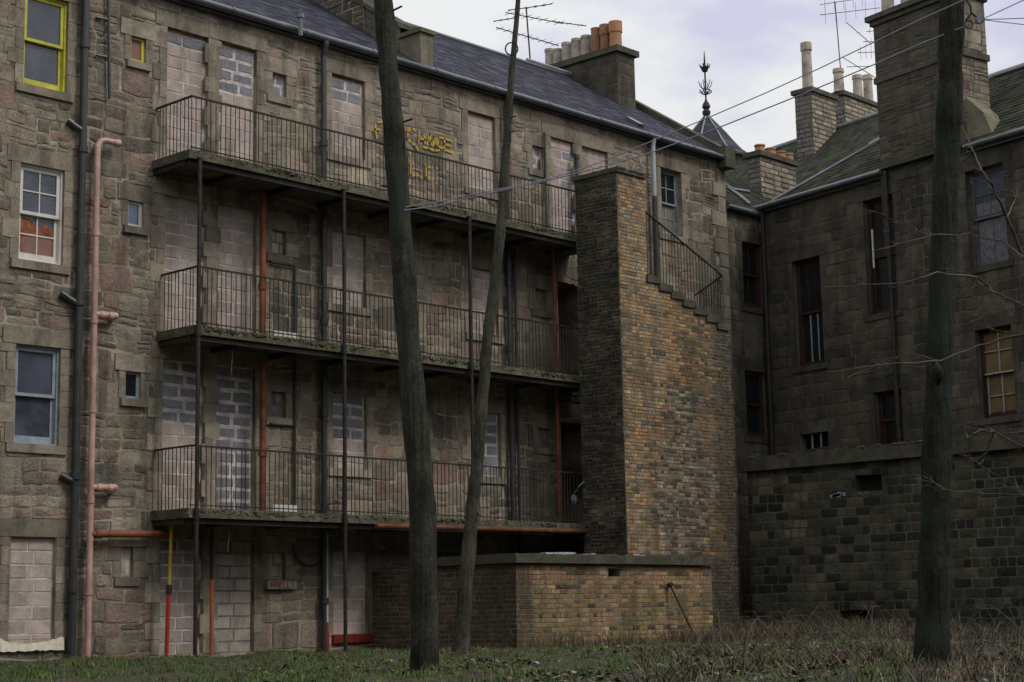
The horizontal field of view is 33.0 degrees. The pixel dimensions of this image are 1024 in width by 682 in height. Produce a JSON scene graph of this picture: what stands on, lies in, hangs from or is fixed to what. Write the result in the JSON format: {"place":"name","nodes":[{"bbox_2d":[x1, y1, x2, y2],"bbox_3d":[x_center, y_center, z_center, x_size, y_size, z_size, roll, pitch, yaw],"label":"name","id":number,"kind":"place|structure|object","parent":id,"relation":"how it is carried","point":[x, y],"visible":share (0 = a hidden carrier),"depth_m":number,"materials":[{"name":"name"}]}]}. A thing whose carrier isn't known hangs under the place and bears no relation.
{"place":"outdoors","nodes":[
{"label":"outdoors","id":0,"kind":"place"},
{"bbox_2d":[0,625,1023,681],"bbox_3d":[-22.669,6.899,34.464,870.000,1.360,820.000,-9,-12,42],"label":"ground","id":1,"kind":"structure","parent":0,"point":[144,678],"depth_m":21.07,"materials":[{"name":"green plant"}]},
{"bbox_2d":[164,525,172,656],"bbox_3d":[-5.983,4.298,30.181,0.110,2.492,0.152,-9,-12,42],"label":"painted pole","id":2,"kind":"object","parent":1,"relation":"on","point":[168,603],"visible":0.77,"depth_m":30.12,"materials":[{"name":"metal"}]},
{"bbox_2d":[209,529,213,657],"bbox_3d":[-5.364,4.505,30.885,0.060,2.286,0.065,-9,-12,42],"label":"painted pole","id":3,"kind":"object","parent":1,"relation":"on","point":[211,589],"visible":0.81,"depth_m":30.86,"materials":[{"name":"metal"}]},
{"bbox_2d":[0,645,599,681],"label":"tall grass","id":4,"kind":"structure","parent":1,"relation":"on","point":[187,667],"depth_m":19.19,"materials":[{"name":"green plant"}]},
{"bbox_2d":[0,0,742,661],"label":"tenement","id":5,"kind":"structure","parent":1,"relation":"on","point":[174,232],"depth_m":32.75,"materials":[{"name":"stone"}]},
{"bbox_2d":[0,518,69,651],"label":"blocked window","id":6,"kind":"structure","parent":5,"relation":"in","point":[26,564],"depth_m":28.69,"materials":[{"name":"concrete"}]},
{"bbox_2d":[0,324,73,454],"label":"window","id":7,"kind":"structure","parent":5,"relation":"in","point":[31,412],"depth_m":29.23,"materials":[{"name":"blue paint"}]},
{"bbox_2d":[2,142,77,274],"bbox_3d":[-8.108,-2.234,29.692,0.235,2.130,1.493,-9,-12,42],"label":"window","id":8,"kind":"structure","parent":5,"relation":"in","point":[35,244],"depth_m":29.72,"materials":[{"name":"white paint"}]},
{"bbox_2d":[7,0,81,102],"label":"window","id":9,"kind":"structure","parent":5,"relation":"in","point":[42,37],"depth_m":30.22,"materials":[{"name":"yellow paint"}]},
{"bbox_2d":[106,529,147,585],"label":"blocked window","id":10,"kind":"structure","parent":5,"relation":"in","point":[121,569],"depth_m":30.06,"materials":[{"name":"stone"}]},
{"bbox_2d":[115,353,151,407],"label":"window","id":11,"kind":"structure","parent":5,"relation":"in","point":[128,388],"depth_m":30.59,"materials":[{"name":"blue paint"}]},
{"bbox_2d":[118,182,153,235],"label":"window","id":12,"kind":"structure","parent":5,"relation":"in","point":[132,211],"depth_m":31.08,"materials":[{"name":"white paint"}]},
{"bbox_2d":[121,17,156,71],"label":"window","id":13,"kind":"structure","parent":5,"relation":"in","point":[133,47],"depth_m":31.56,"materials":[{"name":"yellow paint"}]},
{"bbox_2d":[144,522,217,654],"bbox_3d":[-5.899,4.400,30.815,0.102,2.319,1.586,-9,-12,42],"label":"blocked doorway","id":14,"kind":"structure","parent":5,"relation":"in","point":[182,571],"depth_m":30.78,"materials":[{"name":"concrete"}]},
{"bbox_2d":[146,341,219,510],"bbox_3d":[-5.955,1.567,31.266,0.100,3.031,1.589,-9,-12,42],"label":"blocked doorway","id":15,"kind":"structure","parent":5,"relation":"in","point":[174,422],"depth_m":31.23,"materials":[{"name":"concrete"}]},
{"bbox_2d":[149,176,220,331],"bbox_3d":[-6.008,-1.508,31.758,0.105,2.840,1.576,-9,-12,42],"label":"blocked doorway","id":16,"kind":"structure","parent":5,"relation":"in","point":[177,240],"depth_m":31.69,"materials":[{"name":"concrete"}]},
{"bbox_2d":[151,8,221,158],"bbox_3d":[-6.071,-4.641,32.257,0.100,2.896,1.582,-9,-12,42],"label":"blocked doorway","id":17,"kind":"structure","parent":5,"relation":"in","point":[181,70],"depth_m":32.28,"materials":[{"name":"concrete"}]},
{"bbox_2d":[199,524,267,652],"bbox_3d":[-5.102,4.521,31.648,0.107,2.314,1.538,-9,-12,42],"label":"blocked doorway","id":18,"kind":"structure","parent":5,"relation":"in","point":[232,591],"depth_m":31.71,"materials":[{"name":"concrete"}]},
{"bbox_2d":[200,350,268,510],"bbox_3d":[-5.153,1.681,32.110,0.100,3.041,1.556,-9,-12,42],"label":"blocked doorway","id":19,"kind":"structure","parent":5,"relation":"in","point":[233,412],"depth_m":32.14,"materials":[{"name":"concrete"}]},
{"bbox_2d":[202,185,268,334],"bbox_3d":[-5.211,-1.405,32.603,0.100,2.875,1.554,-9,-12,42],"label":"blocked doorway","id":20,"kind":"structure","parent":5,"relation":"in","point":[235,249],"depth_m":32.63,"materials":[{"name":"concrete"}]},
{"bbox_2d":[204,22,269,164],"bbox_3d":[-5.269,-4.533,33.098,0.107,2.919,1.555,-9,-12,42],"label":"blocked doorway","id":21,"kind":"structure","parent":5,"relation":"in","point":[236,86],"depth_m":33.21,"materials":[{"name":"concrete"}]},
{"bbox_2d":[257,536,298,580],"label":"blocked window","id":22,"kind":"structure","parent":5,"relation":"in","point":[272,549],"depth_m":32.51,"materials":[{"name":"stone"}]},
{"bbox_2d":[259,375,298,426],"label":"blocked window","id":23,"kind":"structure","parent":5,"relation":"in","point":[274,404],"depth_m":32.97,"materials":[{"name":"stone"}]},
{"bbox_2d":[262,55,298,106],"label":"blocked window","id":24,"kind":"structure","parent":5,"relation":"in","point":[275,94],"depth_m":33.97,"materials":[{"name":"stone"}]},
{"bbox_2d":[266,213,298,264],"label":"blocked window","id":25,"kind":"structure","parent":5,"relation":"in","point":[276,222],"depth_m":33.47,"materials":[{"name":"stone"}]},
{"bbox_2d":[270,504,296,511],"bbox_3d":[-4.175,3.064,31.685,0.100,0.120,0.573,-9,-12,42],"label":"white plank","id":26,"kind":"object","parent":5,"relation":"on","point":[281,506],"visible":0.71,"depth_m":31.63,"materials":[{"name":"paint"}]},
{"bbox_2d":[271,330,297,337],"bbox_3d":[-4.234,-0.104,32.192,0.100,0.120,0.563,-9,-12,42],"label":"white plank","id":27,"kind":"object","parent":5,"relation":"on","point":[275,334],"visible":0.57,"depth_m":32.14,"materials":[{"name":"paint"}]},
{"bbox_2d":[320,57,376,168],"bbox_3d":[-3.348,-4.619,35.185,0.145,2.118,1.518,-9,-12,42],"label":"blocked window","id":28,"kind":"structure","parent":5,"relation":"in","point":[344,95],"depth_m":35.25,"materials":[{"name":"concrete"}]},
{"bbox_2d":[319,214,377,316],"bbox_3d":[-3.288,-1.502,34.689,0.145,1.937,1.545,-9,-12,42],"label":"blocked window","id":29,"kind":"structure","parent":5,"relation":"in","point":[354,244],"depth_m":34.79,"materials":[{"name":"concrete"}]},
{"bbox_2d":[320,376,378,477],"bbox_3d":[-3.226,1.715,34.177,0.145,1.937,1.530,-9,-12,42],"label":"blocked window","id":30,"kind":"structure","parent":5,"relation":"in","point":[355,403],"depth_m":34.27,"materials":[{"name":"concrete"}]},
{"bbox_2d":[320,536,379,635],"bbox_3d":[-3.170,4.764,33.692,0.100,1.904,1.542,-9,-12,42],"label":"blocked window","id":31,"kind":"structure","parent":5,"relation":"in","point":[357,547],"depth_m":33.78,"materials":[{"name":"concrete"}]},
{"bbox_2d":[457,95,502,199],"bbox_3d":[-0.688,-4.211,37.979,0.145,2.173,1.516,-9,-12,42],"label":"blocked window","id":32,"kind":"structure","parent":5,"relation":"in","point":[475,135],"depth_m":37.99,"materials":[{"name":"concrete"}]},
{"bbox_2d":[459,251,506,343],"bbox_3d":[-0.632,-0.913,37.446,0.145,1.890,1.491,-9,-12,42],"label":"blocked window","id":33,"kind":"structure","parent":5,"relation":"in","point":[480,278],"depth_m":37.44,"materials":[{"name":"concrete"}]},
{"bbox_2d":[462,396,509,484],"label":"blocked window","id":34,"kind":"structure","parent":5,"relation":"in","point":[500,407],"depth_m":37.14,"materials":[{"name":"concrete"}]},
{"bbox_2d":[523,130,552,177],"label":"blocked window","id":35,"kind":"structure","parent":5,"relation":"in","point":[530,138],"depth_m":39.28,"materials":[{"name":"stone"}]},
{"bbox_2d":[494,2,585,58],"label":"tv aerial","id":36,"kind":"object","parent":5,"relation":"attached to","point":[535,6],"visible":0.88,"depth_m":45.99,"materials":[{"name":"black metal"}]},
{"bbox_2d":[527,274,552,318],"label":"blocked window","id":37,"kind":"structure","parent":5,"relation":"in","point":[533,281],"depth_m":38.81,"materials":[{"name":"stone"}]},
{"bbox_2d":[530,413,555,454],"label":"blocked window","id":38,"kind":"structure","parent":5,"relation":"in","point":[539,421],"depth_m":38.32,"materials":[{"name":"stone"}]},
{"bbox_2d":[539,121,584,233],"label":"blocked doorway","id":39,"kind":"structure","parent":5,"relation":"in","point":[562,156],"depth_m":39.88,"materials":[{"name":"concrete"}]},
{"bbox_2d":[572,131,615,233],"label":"blocked doorway","id":40,"kind":"structure","parent":5,"relation":"in","point":[591,156],"depth_m":40.78,"materials":[{"name":"stone"}]},
{"bbox_2d":[655,154,690,243],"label":"window","id":41,"kind":"structure","parent":5,"relation":"in","point":[666,181],"depth_m":43.04,"materials":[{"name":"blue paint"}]},
{"bbox_2d":[692,52,746,172],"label":"turret","id":42,"kind":"object","parent":5,"relation":"attached to","point":[721,136],"visible":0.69,"depth_m":79.92,"materials":[{"name":"grey metal"}]},
{"bbox_2d":[374,0,439,673],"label":"trunk","id":43,"kind":"object","parent":1,"relation":"on","point":[424,645],"visible":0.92,"depth_m":19.60,"materials":[{"name":"brown wood"}]},
{"bbox_2d":[392,659,480,673],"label":"tall grass","id":44,"kind":"structure","parent":1,"relation":"on","point":[426,667],"depth_m":18.98,"materials":[{"name":"green plant"}]},
{"bbox_2d":[439,644,495,656],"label":"tall grass","id":45,"kind":"structure","parent":1,"relation":"on","point":[450,652],"depth_m":26.49,"materials":[{"name":"green plant"}]},
{"bbox_2d":[451,0,519,655],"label":"trunk","id":46,"kind":"object","parent":1,"relation":"on","point":[462,636],"visible":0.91,"depth_m":27.14,"materials":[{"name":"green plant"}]},
{"bbox_2d":[372,553,717,650],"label":"brick shed","id":47,"kind":"structure","parent":1,"relation":"on","point":[518,599],"depth_m":32.90,"materials":[{"name":"brown brick"}]},
{"bbox_2d":[542,552,644,555],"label":"litter","id":48,"kind":"object","parent":47,"relation":"on","point":[557,553],"visible":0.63,"depth_m":32.84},
{"bbox_2d":[155,639,1020,681],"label":"dead grass","id":49,"kind":"structure","parent":1,"relation":"on","point":[940,668],"depth_m":18.77,"materials":[{"name":"brown plant"}]},
{"bbox_2d":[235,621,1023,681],"bbox_3d":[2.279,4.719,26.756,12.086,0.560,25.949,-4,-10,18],"label":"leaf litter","id":50,"kind":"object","parent":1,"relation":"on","point":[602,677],"visible":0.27,"depth_m":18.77,"materials":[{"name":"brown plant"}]},
{"bbox_2d":[642,603,1023,662],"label":"bramble stems","id":51,"kind":"object","parent":50,"relation":"on","point":[958,637],"visible":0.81,"depth_m":22.80,"materials":[{"name":"brown plant"}]},
{"bbox_2d":[570,165,739,630],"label":"stair tower","id":52,"kind":"structure","parent":1,"relation":"on","point":[656,432],"depth_m":37.77,"materials":[{"name":"brick"}]},
{"bbox_2d":[527,617,821,647],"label":"dead grass","id":53,"kind":"structure","parent":1,"relation":"on","point":[559,641],"depth_m":31.89,"materials":[{"name":"brown plant"}]},
{"bbox_2d":[667,582,694,637],"bbox_3d":[3.379,5.366,34.407,0.561,1.150,0.129,-4,-10,19],"label":"iron bar","id":54,"kind":"object","parent":1,"relation":"on","point":[670,584],"visible":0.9,"depth_m":34.45,"materials":[{"name":"black metal"}]},
{"bbox_2d":[613,630,1023,681],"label":"dead grass","id":55,"kind":"structure","parent":1,"relation":"on","point":[880,653],"depth_m":17.31,"materials":[{"name":"brown plant"}]},
{"bbox_2d":[636,610,1023,643],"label":"brambles","id":56,"kind":"object","parent":1,"relation":"on","point":[892,627],"visible":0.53,"depth_m":33.14,"materials":[{"name":"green plant"}]},
{"bbox_2d":[725,0,1023,625],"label":"tenement","id":57,"kind":"structure","parent":1,"relation":"on","point":[802,233],"depth_m":42.33,"materials":[{"name":"stone"}]},
{"bbox_2d":[735,228,763,314],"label":"window","id":58,"kind":"structure","parent":57,"relation":"in","point":[749,285],"depth_m":45.13,"materials":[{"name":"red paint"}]},
{"bbox_2d":[737,358,769,443],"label":"window","id":59,"kind":"structure","parent":57,"relation":"in","point":[751,416],"depth_m":44.56,"materials":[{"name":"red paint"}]},
{"bbox_2d":[783,242,833,373],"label":"window","id":60,"kind":"structure","parent":57,"relation":"in","point":[811,279],"depth_m":44.09,"materials":[{"name":"red paint"}]},
{"bbox_2d":[820,0,876,77],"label":"tv aerial","id":61,"kind":"object","parent":57,"relation":"attached to","point":[834,2],"visible":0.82,"depth_m":65.32,"materials":[{"name":"black metal"}]},
{"bbox_2d":[853,179,907,321],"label":"window","id":62,"kind":"structure","parent":57,"relation":"in","point":[879,274],"depth_m":42.22,"materials":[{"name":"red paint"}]},
{"bbox_2d":[864,375,913,445],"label":"window","id":63,"kind":"structure","parent":57,"relation":"in","point":[886,404],"depth_m":41.64,"materials":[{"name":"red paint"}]},
{"bbox_2d":[958,147,1019,274],"bbox_3d":[10.898,-2.921,39.460,0.325,2.708,1.727,5,-11,-34],"label":"window","id":64,"kind":"structure","parent":57,"relation":"in","point":[985,207],"depth_m":39.56,"materials":[{"name":"grey glass"}]},
{"bbox_2d":[964,309,1023,425],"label":"window","id":65,"kind":"structure","parent":57,"relation":"in","point":[1001,386],"depth_m":39.01,"materials":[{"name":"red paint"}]},
{"bbox_2d":[739,431,1023,634],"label":"stone wall","id":66,"kind":"structure","parent":1,"relation":"on","point":[835,530],"depth_m":37.77,"materials":[{"name":"stone"}]},
{"bbox_2d":[825,118,1023,498],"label":"bare tree","id":67,"kind":"object","parent":1,"relation":"on","point":[1020,252],"visible":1,"depth_m":13.78,"materials":[{"name":"brown plant"}]},
{"bbox_2d":[888,646,999,668],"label":"tall grass","id":68,"kind":"structure","parent":1,"relation":"on","point":[935,663],"depth_m":17.09,"materials":[{"name":"green plant"}]},
{"bbox_2d":[912,0,984,668],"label":"trunk","id":69,"kind":"object","parent":1,"relation":"on","point":[932,635],"visible":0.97,"depth_m":17.57,"materials":[{"name":"wood"}]},
{"bbox_2d":[406,0,963,206],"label":"washing line","id":70,"kind":"object","parent":69,"relation":"attached to","point":[697,121],"visible":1,"depth_m":18.83,"materials":[{"name":"grey fabric"}]},
{"bbox_2d":[404,21,975,210],"bbox_3d":[1.834,-2.410,18.888,6.428,1.469,0.073,-4,-9,17],"label":"washing line","id":71,"kind":"object","parent":69,"relation":"attached to","point":[693,136],"visible":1,"depth_m":18.83,"materials":[{"name":"grey plastic"}]},
{"bbox_2d":[984,0,1023,18],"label":"washing line","id":72,"kind":"object","parent":69,"relation":"attached to","point":[1004,8],"visible":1,"depth_m":17.78,"materials":[{"name":"grey fabric"}]},
{"bbox_2d":[984,18,1023,19],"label":"washing line","id":73,"kind":"object","parent":69,"relation":"attached to","point":[1004,18],"visible":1,"depth_m":17.80,"materials":[{"name":"grey fabric"}]},
{"bbox_2d":[985,20,1023,24],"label":"washing line","id":74,"kind":"object","parent":69,"relation":"attached to","point":[1004,22],"visible":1,"depth_m":17.79,"materials":[{"name":"grey plastic"}]},
{"bbox_2d":[393,0,1023,151],"label":"sky","id":75,"kind":"structure","parent":0,"point":[751,48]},
{"bbox_2d":[858,28,873,58],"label":"tv aerial","id":76,"kind":"object","parent":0,"point":[860,52],"visible":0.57,"depth_m":64.60,"materials":[{"name":"black metal"}]}
]}

